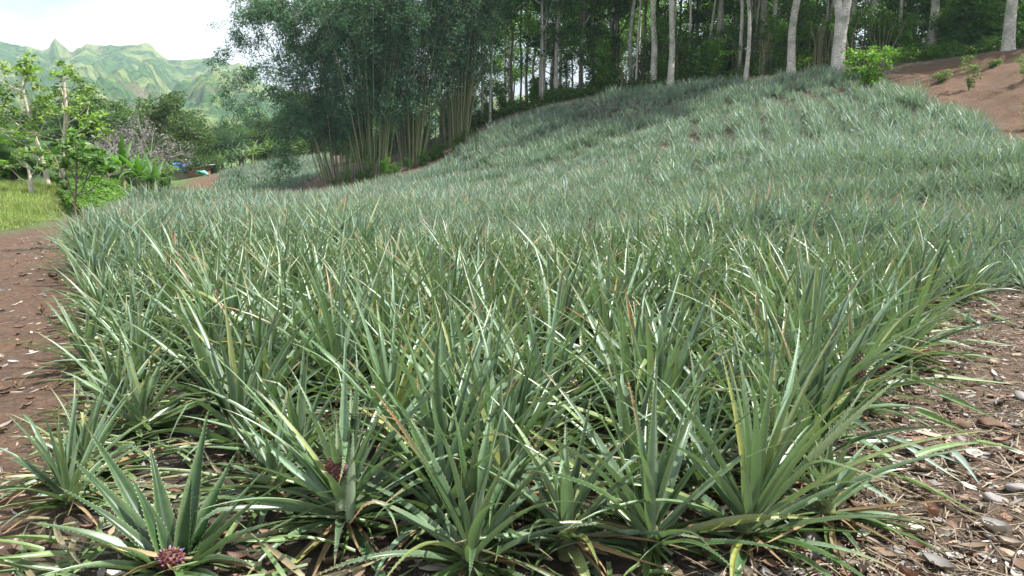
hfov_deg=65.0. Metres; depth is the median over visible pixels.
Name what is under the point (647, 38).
tall tree
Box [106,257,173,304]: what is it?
pineapple plant
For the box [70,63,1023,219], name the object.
pineapple hillside
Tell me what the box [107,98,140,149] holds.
broadleaf tree
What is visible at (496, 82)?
understory shrub
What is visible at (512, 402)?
pineapple plant
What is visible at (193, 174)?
shed
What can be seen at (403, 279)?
pineapple plant
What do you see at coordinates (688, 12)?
tall tree
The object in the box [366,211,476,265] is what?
pineapple plant
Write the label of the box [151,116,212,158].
broadleaf tree
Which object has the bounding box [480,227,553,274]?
pineapple plant
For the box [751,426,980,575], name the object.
pineapple plant
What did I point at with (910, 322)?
pineapple plant
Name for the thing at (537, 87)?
understory shrub
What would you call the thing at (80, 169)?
shrub
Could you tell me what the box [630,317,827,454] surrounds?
pineapple plant
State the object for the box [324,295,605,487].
pineapple plant
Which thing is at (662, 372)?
pineapple plant
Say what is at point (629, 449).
pineapple plant
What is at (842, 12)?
tall tree
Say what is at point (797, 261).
pineapple plant
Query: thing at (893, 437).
cut pineapple leaf
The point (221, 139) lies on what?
broadleaf tree
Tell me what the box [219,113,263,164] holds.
broadleaf tree
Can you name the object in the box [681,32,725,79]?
understory shrub
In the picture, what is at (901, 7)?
tall tree
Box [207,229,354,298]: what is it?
pineapple plant
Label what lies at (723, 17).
tall tree
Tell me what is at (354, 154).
understory shrub
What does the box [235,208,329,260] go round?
pineapple plant
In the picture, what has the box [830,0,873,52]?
understory shrub
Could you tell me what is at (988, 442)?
cut pineapple leaf
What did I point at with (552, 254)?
pineapple plant
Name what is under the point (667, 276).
pineapple plant
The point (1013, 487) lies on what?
stone
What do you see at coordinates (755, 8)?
tall tree
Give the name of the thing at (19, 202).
grass
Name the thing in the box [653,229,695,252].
pineapple plant
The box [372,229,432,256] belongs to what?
pineapple plant
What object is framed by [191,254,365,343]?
pineapple plant
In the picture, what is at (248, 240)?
pineapple plant
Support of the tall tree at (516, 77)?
on the ground at (622, 565)
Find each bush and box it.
[54,171,133,214]
[840,45,898,89]
[929,69,952,82]
[958,55,982,90]
[985,58,1003,67]
[1012,54,1023,77]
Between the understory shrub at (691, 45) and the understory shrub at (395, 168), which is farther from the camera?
the understory shrub at (691, 45)
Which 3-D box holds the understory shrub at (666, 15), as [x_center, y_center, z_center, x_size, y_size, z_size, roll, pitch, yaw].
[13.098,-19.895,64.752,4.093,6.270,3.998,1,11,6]
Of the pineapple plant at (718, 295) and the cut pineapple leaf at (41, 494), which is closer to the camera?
the cut pineapple leaf at (41, 494)
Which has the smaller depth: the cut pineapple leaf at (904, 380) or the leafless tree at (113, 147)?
the cut pineapple leaf at (904, 380)
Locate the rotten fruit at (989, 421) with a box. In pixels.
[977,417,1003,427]
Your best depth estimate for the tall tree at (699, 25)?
107.57 m
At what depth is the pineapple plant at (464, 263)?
8.05 m
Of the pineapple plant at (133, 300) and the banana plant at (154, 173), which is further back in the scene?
the banana plant at (154, 173)
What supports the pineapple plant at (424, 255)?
on the ground at (622, 565)
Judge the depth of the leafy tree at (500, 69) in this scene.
75.06 m
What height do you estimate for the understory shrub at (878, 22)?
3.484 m
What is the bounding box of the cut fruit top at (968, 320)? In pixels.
[958,310,976,323]
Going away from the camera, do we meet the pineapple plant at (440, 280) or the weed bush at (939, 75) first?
the pineapple plant at (440, 280)
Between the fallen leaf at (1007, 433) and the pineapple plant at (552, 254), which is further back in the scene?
the pineapple plant at (552, 254)
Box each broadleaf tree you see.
[0,96,55,146]
[0,111,41,174]
[17,81,150,160]
[23,105,111,151]
[50,78,160,148]
[50,96,154,156]
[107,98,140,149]
[116,90,211,191]
[130,97,200,176]
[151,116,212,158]
[167,109,227,161]
[183,125,220,166]
[205,126,241,170]
[206,123,231,168]
[208,122,230,168]
[215,128,259,166]
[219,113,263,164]
[220,127,240,165]
[227,123,274,161]
[237,117,278,160]
[243,107,277,155]
[257,79,321,155]
[284,109,330,155]
[288,95,348,153]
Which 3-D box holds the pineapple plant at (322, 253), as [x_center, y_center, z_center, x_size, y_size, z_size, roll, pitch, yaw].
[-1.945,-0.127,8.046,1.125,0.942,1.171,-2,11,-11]
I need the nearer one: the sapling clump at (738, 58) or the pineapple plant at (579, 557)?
the pineapple plant at (579, 557)
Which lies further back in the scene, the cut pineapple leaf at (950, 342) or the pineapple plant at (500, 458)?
the cut pineapple leaf at (950, 342)
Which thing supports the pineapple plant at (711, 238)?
on the ground at (622, 565)
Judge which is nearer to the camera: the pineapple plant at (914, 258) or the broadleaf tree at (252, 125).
the pineapple plant at (914, 258)
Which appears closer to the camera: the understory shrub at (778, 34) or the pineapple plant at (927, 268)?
the pineapple plant at (927, 268)
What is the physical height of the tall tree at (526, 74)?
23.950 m
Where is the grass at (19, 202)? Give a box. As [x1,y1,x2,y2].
[0,178,80,230]
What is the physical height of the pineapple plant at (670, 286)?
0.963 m
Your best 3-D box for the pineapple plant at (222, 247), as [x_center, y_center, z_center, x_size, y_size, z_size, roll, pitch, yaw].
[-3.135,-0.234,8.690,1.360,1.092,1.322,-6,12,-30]
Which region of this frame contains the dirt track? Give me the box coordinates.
[0,171,234,575]
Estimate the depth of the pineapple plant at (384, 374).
4.46 m
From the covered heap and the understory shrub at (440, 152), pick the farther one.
the covered heap
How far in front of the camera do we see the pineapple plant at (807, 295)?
5.46 m
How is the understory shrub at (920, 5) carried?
on the ground at (622, 565)
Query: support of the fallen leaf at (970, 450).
on the footpath
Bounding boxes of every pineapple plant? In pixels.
[0,292,143,383]
[0,371,195,514]
[0,372,178,533]
[31,410,288,575]
[35,312,192,425]
[36,249,123,319]
[36,288,206,392]
[37,324,224,464]
[39,260,167,335]
[46,263,153,328]
[58,257,187,354]
[60,263,136,309]
[60,301,201,393]
[62,254,137,301]
[67,273,121,303]
[70,284,176,359]
[79,276,317,424]
[81,259,168,320]
[92,239,310,372]
[93,267,129,300]
[98,252,195,315]
[106,244,221,311]
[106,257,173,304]
[106,258,169,308]
[107,231,288,339]
[107,237,198,299]
[108,283,204,365]
[110,250,157,286]
[111,217,249,284]
[117,274,291,383]
[120,275,359,463]
[120,279,185,334]
[123,224,267,304]
[127,251,193,307]
[130,216,228,273]
[133,252,308,383]
[140,254,265,314]
[145,246,224,295]
[150,260,268,319]
[150,393,326,548]
[151,219,286,272]
[151,228,252,306]
[151,268,354,409]
[152,332,506,575]
[154,240,233,275]
[157,329,386,507]
[164,239,360,370]
[167,298,367,453]
[171,238,328,304]
[174,245,311,314]
[176,289,315,395]
[186,244,267,283]
[186,269,391,400]
[187,210,304,266]
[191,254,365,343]
[197,236,291,289]
[201,225,342,304]
[203,236,456,413]
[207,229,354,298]
[218,230,357,295]
[226,212,332,261]
[230,240,278,284]
[234,223,292,267]
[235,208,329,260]
[236,270,404,367]
[239,231,409,355]
[240,234,323,263]
[248,230,305,265]
[252,226,362,302]
[256,240,406,330]
[258,256,335,313]
[259,221,361,268]
[268,231,369,292]
[270,248,356,305]
[273,234,450,333]
[273,278,488,455]
[276,256,353,315]
[276,322,635,575]
[279,262,470,383]
[282,229,373,284]
[282,230,357,277]
[283,216,391,271]
[290,263,453,378]
[295,289,623,535]
[300,248,453,332]
[304,252,399,318]
[312,259,463,331]
[313,222,455,282]
[315,367,616,575]
[316,219,404,272]
[322,241,379,279]
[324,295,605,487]
[329,229,426,282]
[331,292,483,410]
[333,241,399,278]
[335,251,438,307]
[336,228,423,272]
[338,276,545,425]
[343,231,436,274]
[347,345,650,561]
[349,293,645,530]
[353,230,411,279]
[356,266,514,381]
[359,237,539,341]
[361,237,472,285]
[362,292,578,443]
[365,236,470,302]
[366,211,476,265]
[370,257,446,304]
[371,286,444,336]
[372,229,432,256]
[372,234,473,277]
[372,238,537,340]
[373,255,486,325]
[378,307,580,471]
[387,256,583,391]
[389,274,546,365]
[396,211,497,262]
[404,230,493,290]
[411,234,553,322]
[414,211,503,282]
[415,209,504,260]
[416,244,501,291]
[425,225,501,268]
[430,245,484,288]
[433,229,552,317]
[438,232,659,376]
[441,392,706,575]
[444,219,534,268]
[445,234,586,306]
[445,250,571,366]
[448,290,564,375]
[449,274,683,456]
[450,223,526,277]
[461,235,544,296]
[465,214,519,254]
[466,311,602,407]
[467,267,555,334]
[469,216,553,275]
[469,269,522,306]
[476,220,542,271]
[477,228,636,335]
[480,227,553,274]
[486,251,545,315]
[488,217,543,258]
[494,234,543,265]
[499,210,632,309]
[499,250,637,348]
[502,229,603,291]
[506,241,592,289]
[506,308,701,423]
[508,222,575,258]
[509,232,697,354]
[509,336,771,519]
[512,223,597,271]
[513,238,585,305]
[513,274,760,452]
[514,248,762,401]
[514,353,822,575]
[519,226,601,264]
[521,215,612,255]
[524,265,628,336]
[528,285,814,496]
[531,254,705,378]
[534,218,730,323]
[534,223,610,273]
[540,212,653,265]
[548,219,659,266]
[548,268,632,349]
[551,239,632,290]
[555,223,603,254]
[556,218,662,286]
[557,247,624,300]
[558,226,656,286]
[559,311,1001,575]
[565,271,804,446]
[568,241,715,330]
[578,252,663,304]
[589,208,661,265]
[589,311,759,475]
[591,290,701,346]
[592,344,827,534]
[593,232,742,316]
[596,212,671,257]
[596,237,676,277]
[600,206,728,273]
[610,230,700,278]
[611,235,742,333]
[616,226,771,334]
[617,222,708,270]
[617,226,693,269]
[617,291,733,369]
[618,245,685,301]
[620,214,747,288]
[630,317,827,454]
[632,229,724,284]
[642,221,765,310]
[644,224,756,286]
[645,243,723,302]
[647,232,741,290]
[648,224,750,270]
[651,271,779,349]
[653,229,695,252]
[654,283,810,408]
[670,231,959,467]
[670,342,888,532]
[671,236,801,319]
[675,265,876,379]
[677,227,808,294]
[677,271,930,492]
[681,250,783,323]
[682,224,746,260]
[684,220,761,283]
[692,233,929,391]
[693,270,787,337]
[693,290,872,406]
[696,212,770,268]
[701,274,840,373]
[706,271,846,358]
[709,232,940,372]
[712,219,798,282]
[715,220,806,284]
[715,240,748,283]
[715,306,955,493]
[716,213,803,257]
[716,244,830,310]
[717,229,815,293]
[718,217,813,258]
[724,224,836,299]
[727,231,904,345]
[729,227,825,276]
[733,313,885,401]
[735,226,796,265]
[735,245,834,302]
[736,266,892,345]
[740,221,804,255]
[745,228,832,269]
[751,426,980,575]
[752,280,973,438]
[757,256,862,307]
[770,224,858,264]
[770,235,822,268]
[770,240,852,293]
[774,243,835,292]
[781,273,965,395]
[783,218,955,294]
[788,235,912,305]
[794,235,885,293]
[798,219,884,265]
[801,212,930,274]
[805,230,881,272]
[810,239,909,291]
[811,238,940,324]
[818,262,900,333]
[819,251,977,365]
[820,224,911,262]
[829,257,890,291]
[830,246,959,317]
[832,231,999,344]
[835,254,1021,375]
[847,240,943,291]
[856,232,922,273]
[860,235,934,276]
[866,212,1005,308]
[867,246,965,324]
[878,228,956,290]
[894,259,962,310]
[903,217,1023,310]
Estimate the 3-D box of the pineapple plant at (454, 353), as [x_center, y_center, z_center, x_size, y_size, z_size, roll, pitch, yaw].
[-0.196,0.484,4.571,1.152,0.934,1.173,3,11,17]
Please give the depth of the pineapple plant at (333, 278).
7.45 m
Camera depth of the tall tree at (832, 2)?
61.57 m
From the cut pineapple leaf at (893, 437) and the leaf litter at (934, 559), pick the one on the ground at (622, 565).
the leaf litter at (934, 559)
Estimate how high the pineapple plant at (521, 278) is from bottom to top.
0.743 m
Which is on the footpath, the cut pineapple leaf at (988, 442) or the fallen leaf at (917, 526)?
the fallen leaf at (917, 526)
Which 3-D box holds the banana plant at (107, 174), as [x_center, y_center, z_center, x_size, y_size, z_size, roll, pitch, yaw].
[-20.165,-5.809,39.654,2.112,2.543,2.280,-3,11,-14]
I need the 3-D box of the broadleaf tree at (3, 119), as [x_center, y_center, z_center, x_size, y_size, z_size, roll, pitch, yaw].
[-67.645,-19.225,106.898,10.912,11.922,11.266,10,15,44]
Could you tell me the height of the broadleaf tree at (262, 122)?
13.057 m
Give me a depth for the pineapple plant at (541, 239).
9.77 m
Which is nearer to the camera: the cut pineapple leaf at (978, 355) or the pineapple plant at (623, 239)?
the cut pineapple leaf at (978, 355)
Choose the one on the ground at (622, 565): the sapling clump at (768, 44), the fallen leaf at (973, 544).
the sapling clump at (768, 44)
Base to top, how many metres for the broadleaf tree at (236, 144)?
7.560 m
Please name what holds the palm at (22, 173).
on the ground at (622, 565)
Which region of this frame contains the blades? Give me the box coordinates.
[0,287,680,575]
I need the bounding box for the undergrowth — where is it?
[463,28,1023,132]
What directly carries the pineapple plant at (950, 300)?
on the ground at (622, 565)
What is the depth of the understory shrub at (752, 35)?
61.19 m
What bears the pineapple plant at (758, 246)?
on the ground at (622, 565)
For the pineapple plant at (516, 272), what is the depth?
7.79 m
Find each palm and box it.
[0,123,55,170]
[0,128,74,182]
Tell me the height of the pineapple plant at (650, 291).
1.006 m
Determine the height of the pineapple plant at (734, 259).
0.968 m
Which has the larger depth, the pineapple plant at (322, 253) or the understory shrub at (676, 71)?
the understory shrub at (676, 71)
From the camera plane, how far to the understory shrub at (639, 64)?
69.71 m
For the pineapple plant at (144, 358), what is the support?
on the ground at (622, 565)
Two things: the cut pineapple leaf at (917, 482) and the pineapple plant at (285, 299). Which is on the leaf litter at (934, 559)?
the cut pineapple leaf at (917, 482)
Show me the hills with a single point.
(130, 74)
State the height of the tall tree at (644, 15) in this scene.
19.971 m
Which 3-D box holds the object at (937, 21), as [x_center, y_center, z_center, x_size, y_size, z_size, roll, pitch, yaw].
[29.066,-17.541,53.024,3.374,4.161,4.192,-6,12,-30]
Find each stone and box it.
[801,532,821,541]
[954,435,966,440]
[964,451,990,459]
[983,492,1008,503]
[1004,483,1023,492]
[1014,391,1023,400]
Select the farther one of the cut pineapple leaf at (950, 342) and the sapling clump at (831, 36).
the sapling clump at (831, 36)
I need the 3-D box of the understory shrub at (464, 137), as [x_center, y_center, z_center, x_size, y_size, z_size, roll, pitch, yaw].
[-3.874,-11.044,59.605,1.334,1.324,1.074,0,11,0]
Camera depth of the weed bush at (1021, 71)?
33.80 m
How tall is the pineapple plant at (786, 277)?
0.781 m
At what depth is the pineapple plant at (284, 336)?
5.40 m
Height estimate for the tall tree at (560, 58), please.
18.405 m
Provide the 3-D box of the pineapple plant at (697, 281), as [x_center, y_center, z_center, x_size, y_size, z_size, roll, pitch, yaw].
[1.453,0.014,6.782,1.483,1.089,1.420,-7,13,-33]
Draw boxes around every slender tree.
[0,52,60,184]
[42,60,114,187]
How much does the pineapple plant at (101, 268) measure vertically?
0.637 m
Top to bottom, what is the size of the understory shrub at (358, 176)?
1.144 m
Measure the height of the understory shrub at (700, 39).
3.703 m
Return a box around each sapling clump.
[618,46,631,86]
[621,35,637,82]
[632,49,643,82]
[637,42,650,82]
[660,26,668,75]
[668,25,684,77]
[732,34,745,74]
[749,28,761,70]
[758,12,773,56]
[758,33,770,77]
[761,23,774,72]
[807,10,827,69]
[811,24,822,67]
[816,3,833,67]
[822,10,833,63]
[845,0,864,66]
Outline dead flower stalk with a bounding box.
[583,215,600,232]
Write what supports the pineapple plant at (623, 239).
on the ground at (622, 565)
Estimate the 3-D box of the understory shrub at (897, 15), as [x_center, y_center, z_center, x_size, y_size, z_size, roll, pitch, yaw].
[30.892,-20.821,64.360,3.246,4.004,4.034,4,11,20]
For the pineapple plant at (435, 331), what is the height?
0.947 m
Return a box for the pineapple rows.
[17,140,1023,296]
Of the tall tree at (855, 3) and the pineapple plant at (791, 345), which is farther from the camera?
the tall tree at (855, 3)
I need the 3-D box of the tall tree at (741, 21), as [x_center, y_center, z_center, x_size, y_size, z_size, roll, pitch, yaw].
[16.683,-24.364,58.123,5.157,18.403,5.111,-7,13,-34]
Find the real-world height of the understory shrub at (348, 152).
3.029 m
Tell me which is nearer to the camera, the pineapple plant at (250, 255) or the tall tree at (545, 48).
the pineapple plant at (250, 255)
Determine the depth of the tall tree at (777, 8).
90.47 m
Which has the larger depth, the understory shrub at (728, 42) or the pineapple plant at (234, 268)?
the understory shrub at (728, 42)
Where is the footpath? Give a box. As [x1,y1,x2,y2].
[771,294,1023,575]
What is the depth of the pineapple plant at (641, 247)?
9.26 m
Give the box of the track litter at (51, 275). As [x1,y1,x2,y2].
[0,233,78,567]
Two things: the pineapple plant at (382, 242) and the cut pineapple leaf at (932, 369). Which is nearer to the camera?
the cut pineapple leaf at (932, 369)
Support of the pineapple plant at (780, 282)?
on the ground at (622, 565)
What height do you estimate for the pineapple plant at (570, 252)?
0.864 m
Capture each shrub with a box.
[0,170,23,180]
[33,148,78,180]
[56,142,86,177]
[69,156,127,178]
[98,155,132,181]
[120,148,160,189]
[125,173,158,192]
[147,155,180,187]
[193,151,224,173]
[204,154,225,173]
[244,138,275,161]
[275,135,309,156]
[291,144,308,155]
[329,177,339,186]
[339,139,351,164]
[340,164,351,183]
[349,135,375,163]
[354,170,365,181]
[361,149,378,179]
[366,123,384,158]
[378,121,406,155]
[378,155,390,177]
[386,164,393,175]
[389,161,402,173]
[403,157,414,169]
[415,148,432,165]
[420,114,434,141]
[428,144,438,160]
[434,138,447,157]
[450,75,479,118]
[450,136,457,150]
[454,130,467,144]
[469,127,478,137]
[472,87,487,117]
[475,75,500,113]
[483,100,493,115]
[493,72,515,110]
[493,90,509,108]
[498,85,509,102]
[528,74,553,101]
[529,77,549,98]
[550,50,575,89]
[575,13,620,86]
[580,25,619,91]
[588,55,626,88]
[591,54,622,89]
[620,56,628,77]
[626,48,648,79]
[638,35,668,62]
[639,42,650,77]
[644,9,699,72]
[649,25,697,78]
[650,4,697,46]
[656,62,667,83]
[662,59,684,84]
[676,53,695,74]
[679,31,698,68]
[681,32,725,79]
[691,33,733,66]
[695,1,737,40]
[703,41,732,79]
[704,38,741,77]
[707,23,754,73]
[718,25,745,70]
[720,18,763,61]
[730,41,759,73]
[753,0,801,71]
[754,20,787,60]
[773,45,798,70]
[777,0,831,58]
[782,0,827,64]
[796,27,830,61]
[809,6,834,56]
[822,10,851,54]
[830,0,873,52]
[848,0,889,57]
[850,3,901,47]
[863,10,899,50]
[866,17,903,69]
[867,26,897,52]
[878,10,923,52]
[886,0,918,48]
[892,0,927,46]
[912,0,942,42]
[913,0,942,41]
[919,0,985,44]
[925,1,945,38]
[939,1,956,43]
[945,0,989,41]
[947,0,992,43]
[957,3,1005,46]
[978,18,1017,42]
[980,0,1023,38]
[993,0,1023,32]
[1005,0,1023,34]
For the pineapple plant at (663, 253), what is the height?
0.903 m
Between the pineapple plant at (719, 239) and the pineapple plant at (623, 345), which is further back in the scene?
the pineapple plant at (719, 239)
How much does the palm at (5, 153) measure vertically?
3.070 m
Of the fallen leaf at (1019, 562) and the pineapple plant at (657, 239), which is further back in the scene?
the pineapple plant at (657, 239)
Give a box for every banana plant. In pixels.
[89,154,120,178]
[103,133,153,188]
[115,150,167,193]
[130,156,178,193]
[132,159,159,191]
[151,174,181,193]
[225,143,246,166]
[240,146,256,162]
[243,140,265,164]
[257,139,272,159]
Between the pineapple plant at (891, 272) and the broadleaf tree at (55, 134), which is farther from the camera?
the broadleaf tree at (55, 134)
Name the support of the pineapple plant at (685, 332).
on the ground at (622, 565)
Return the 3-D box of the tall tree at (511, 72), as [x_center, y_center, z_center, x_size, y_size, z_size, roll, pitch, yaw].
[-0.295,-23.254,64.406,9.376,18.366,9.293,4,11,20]
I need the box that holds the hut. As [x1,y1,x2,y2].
[168,162,201,179]
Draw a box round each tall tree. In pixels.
[447,7,540,115]
[452,11,507,118]
[456,0,521,122]
[460,21,531,95]
[469,1,522,104]
[474,0,550,99]
[477,2,543,101]
[485,1,539,101]
[487,12,538,99]
[500,2,573,81]
[511,0,570,100]
[514,4,577,63]
[519,0,540,98]
[523,0,605,89]
[525,6,528,101]
[529,4,607,82]
[532,0,549,95]
[547,2,601,37]
[547,22,596,83]
[549,6,572,82]
[554,1,559,94]
[564,1,648,54]
[564,19,608,69]
[570,0,662,77]
[573,12,634,66]
[582,0,612,91]
[585,0,646,85]
[586,0,648,65]
[599,0,647,78]
[602,0,676,53]
[603,0,647,60]
[613,0,642,82]
[620,1,664,52]
[623,3,668,76]
[626,0,686,43]
[635,0,640,78]
[638,10,641,71]
[643,0,681,30]
[649,0,657,84]
[656,0,659,24]
[659,0,676,33]
[666,0,674,84]
[677,0,732,45]
[677,1,715,33]
[684,0,733,40]
[687,0,691,68]
[694,0,708,65]
[701,0,772,22]
[703,0,777,40]
[708,0,716,44]
[716,0,722,39]
[722,0,727,41]
[738,0,743,68]
[743,0,750,80]
[744,0,814,22]
[744,0,825,28]
[751,0,752,30]
[753,0,758,37]
[753,0,759,62]
[758,0,766,62]
[769,0,777,67]
[786,0,799,74]
[799,0,869,21]
[808,0,867,26]
[824,0,828,34]
[827,0,833,39]
[830,0,851,73]
[848,0,856,48]
[869,0,877,48]
[897,0,902,46]
[926,0,939,49]
[1000,0,1017,50]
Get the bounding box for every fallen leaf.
[668,564,682,575]
[763,558,777,567]
[851,548,865,555]
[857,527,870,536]
[910,525,924,529]
[918,431,941,436]
[955,495,981,500]
[959,542,990,546]
[966,447,982,456]
[997,430,1019,436]
[1007,448,1023,454]
[1012,558,1023,569]
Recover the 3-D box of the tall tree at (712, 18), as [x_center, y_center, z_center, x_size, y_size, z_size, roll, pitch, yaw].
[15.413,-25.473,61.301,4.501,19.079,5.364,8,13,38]
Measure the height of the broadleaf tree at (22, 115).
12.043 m
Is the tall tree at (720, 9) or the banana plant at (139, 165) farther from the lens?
the tall tree at (720, 9)
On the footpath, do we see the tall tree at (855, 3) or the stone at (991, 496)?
the stone at (991, 496)
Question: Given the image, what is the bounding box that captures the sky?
[0,0,1003,104]
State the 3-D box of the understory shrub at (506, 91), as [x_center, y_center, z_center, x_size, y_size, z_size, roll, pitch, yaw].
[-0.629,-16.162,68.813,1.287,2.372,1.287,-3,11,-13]
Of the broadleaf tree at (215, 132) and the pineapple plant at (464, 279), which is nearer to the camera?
the pineapple plant at (464, 279)
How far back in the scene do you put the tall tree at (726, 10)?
82.67 m
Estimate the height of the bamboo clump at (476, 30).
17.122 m
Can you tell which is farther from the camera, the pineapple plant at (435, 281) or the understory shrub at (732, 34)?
the understory shrub at (732, 34)
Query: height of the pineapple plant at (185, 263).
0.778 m
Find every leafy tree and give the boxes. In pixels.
[418,0,467,132]
[468,9,519,106]
[509,0,589,89]
[533,0,615,89]
[573,0,643,77]
[657,0,725,54]
[709,0,771,38]
[768,0,850,37]
[877,0,930,19]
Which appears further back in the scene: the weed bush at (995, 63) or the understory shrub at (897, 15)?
the understory shrub at (897, 15)
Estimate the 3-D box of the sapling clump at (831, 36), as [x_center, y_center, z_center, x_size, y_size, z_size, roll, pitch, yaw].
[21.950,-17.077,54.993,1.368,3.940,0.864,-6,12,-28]
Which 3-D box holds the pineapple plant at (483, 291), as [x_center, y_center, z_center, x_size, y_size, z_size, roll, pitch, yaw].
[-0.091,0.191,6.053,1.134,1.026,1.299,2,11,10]
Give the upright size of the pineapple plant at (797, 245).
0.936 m
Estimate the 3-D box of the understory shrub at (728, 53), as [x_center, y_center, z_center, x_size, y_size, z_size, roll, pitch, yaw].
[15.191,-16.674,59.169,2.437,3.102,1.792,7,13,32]
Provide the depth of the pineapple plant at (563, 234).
9.28 m
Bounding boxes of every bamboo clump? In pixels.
[203,0,410,189]
[243,0,460,179]
[313,0,512,166]
[370,0,562,154]
[416,0,533,147]
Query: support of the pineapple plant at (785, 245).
on the ground at (622, 565)
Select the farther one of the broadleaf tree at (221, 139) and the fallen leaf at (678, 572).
the broadleaf tree at (221, 139)
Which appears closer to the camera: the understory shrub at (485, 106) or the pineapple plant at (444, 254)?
the pineapple plant at (444, 254)
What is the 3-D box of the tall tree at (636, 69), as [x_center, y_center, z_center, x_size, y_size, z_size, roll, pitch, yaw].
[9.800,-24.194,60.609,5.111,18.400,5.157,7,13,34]
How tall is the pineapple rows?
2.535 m
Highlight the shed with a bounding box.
[187,164,214,176]
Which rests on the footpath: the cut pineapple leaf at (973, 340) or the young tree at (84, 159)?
the cut pineapple leaf at (973, 340)
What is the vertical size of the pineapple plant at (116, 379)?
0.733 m
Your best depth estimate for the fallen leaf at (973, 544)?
3.37 m
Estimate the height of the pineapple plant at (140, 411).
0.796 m
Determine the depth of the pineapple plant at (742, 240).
9.29 m
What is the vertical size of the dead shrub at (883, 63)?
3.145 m
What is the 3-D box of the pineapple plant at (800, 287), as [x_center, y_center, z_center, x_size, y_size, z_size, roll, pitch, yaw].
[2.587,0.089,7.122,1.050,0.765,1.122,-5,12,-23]
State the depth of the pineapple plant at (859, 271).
7.40 m
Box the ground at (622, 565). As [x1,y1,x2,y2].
[0,47,1023,575]
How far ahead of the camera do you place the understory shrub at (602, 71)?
61.41 m
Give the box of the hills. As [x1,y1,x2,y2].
[0,38,531,138]
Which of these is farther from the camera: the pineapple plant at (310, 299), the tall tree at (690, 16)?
the tall tree at (690, 16)
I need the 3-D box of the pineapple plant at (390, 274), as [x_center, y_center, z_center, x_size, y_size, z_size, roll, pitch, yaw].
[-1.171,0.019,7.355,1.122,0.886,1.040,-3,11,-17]
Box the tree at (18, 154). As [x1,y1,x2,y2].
[0,144,58,194]
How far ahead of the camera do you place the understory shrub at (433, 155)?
58.34 m
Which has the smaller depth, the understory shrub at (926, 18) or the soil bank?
the soil bank
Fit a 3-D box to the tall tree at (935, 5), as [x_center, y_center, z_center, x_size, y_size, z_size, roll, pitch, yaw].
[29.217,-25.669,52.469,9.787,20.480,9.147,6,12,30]
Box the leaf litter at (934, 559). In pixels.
[0,287,1023,575]
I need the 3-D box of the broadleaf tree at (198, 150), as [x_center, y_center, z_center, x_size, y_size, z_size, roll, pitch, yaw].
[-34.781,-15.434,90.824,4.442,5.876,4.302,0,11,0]
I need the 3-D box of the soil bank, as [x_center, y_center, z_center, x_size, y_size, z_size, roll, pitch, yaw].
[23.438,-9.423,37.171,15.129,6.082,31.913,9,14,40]
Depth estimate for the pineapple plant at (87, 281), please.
8.04 m
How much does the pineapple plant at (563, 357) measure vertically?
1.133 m
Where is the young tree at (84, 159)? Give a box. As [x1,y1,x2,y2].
[43,127,117,223]
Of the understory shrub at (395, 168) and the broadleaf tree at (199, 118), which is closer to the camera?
the understory shrub at (395, 168)
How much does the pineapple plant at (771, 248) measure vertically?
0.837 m
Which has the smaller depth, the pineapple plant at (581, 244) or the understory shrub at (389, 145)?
the pineapple plant at (581, 244)
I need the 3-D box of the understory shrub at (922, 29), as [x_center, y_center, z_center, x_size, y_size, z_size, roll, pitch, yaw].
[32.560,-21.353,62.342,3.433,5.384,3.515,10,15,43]
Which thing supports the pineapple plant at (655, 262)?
on the ground at (622, 565)
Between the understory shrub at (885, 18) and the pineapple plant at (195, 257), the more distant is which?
the understory shrub at (885, 18)
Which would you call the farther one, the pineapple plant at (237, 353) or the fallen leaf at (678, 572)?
the pineapple plant at (237, 353)
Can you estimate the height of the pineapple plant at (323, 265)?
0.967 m
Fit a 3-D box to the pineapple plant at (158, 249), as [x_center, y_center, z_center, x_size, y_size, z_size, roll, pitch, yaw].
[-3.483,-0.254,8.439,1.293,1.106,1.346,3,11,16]
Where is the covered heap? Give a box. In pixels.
[195,170,208,175]
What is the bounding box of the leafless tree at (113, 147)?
[90,112,198,177]
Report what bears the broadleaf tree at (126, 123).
on the ground at (622, 565)
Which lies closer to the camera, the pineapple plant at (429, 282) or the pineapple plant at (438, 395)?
the pineapple plant at (438, 395)
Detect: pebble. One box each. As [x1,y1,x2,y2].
[892,545,905,550]
[926,479,940,484]
[983,531,991,538]
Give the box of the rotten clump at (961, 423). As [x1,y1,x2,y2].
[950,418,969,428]
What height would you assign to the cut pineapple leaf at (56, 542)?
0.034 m
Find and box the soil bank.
[886,50,1023,141]
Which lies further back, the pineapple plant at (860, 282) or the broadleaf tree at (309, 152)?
the broadleaf tree at (309, 152)
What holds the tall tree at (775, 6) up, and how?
on the ground at (622, 565)
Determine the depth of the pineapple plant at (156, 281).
7.50 m
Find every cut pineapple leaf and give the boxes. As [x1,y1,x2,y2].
[21,533,94,550]
[37,493,110,509]
[56,551,117,563]
[855,439,912,442]
[863,484,906,509]
[866,460,919,486]
[876,430,986,473]
[879,378,932,385]
[893,372,955,395]
[894,395,937,402]
[896,368,977,372]
[897,441,961,481]
[901,475,982,516]
[914,442,979,456]
[916,409,971,434]
[927,322,994,331]
[931,328,976,332]
[935,374,1018,384]
[938,340,978,348]
[939,392,997,419]
[946,307,983,326]
[946,449,979,484]
[956,354,1000,359]
[961,339,1021,347]
[974,439,1021,450]
[986,313,1020,326]
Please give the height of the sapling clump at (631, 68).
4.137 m
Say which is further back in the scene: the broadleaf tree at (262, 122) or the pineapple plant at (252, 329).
the broadleaf tree at (262, 122)
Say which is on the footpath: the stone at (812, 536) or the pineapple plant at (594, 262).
the stone at (812, 536)

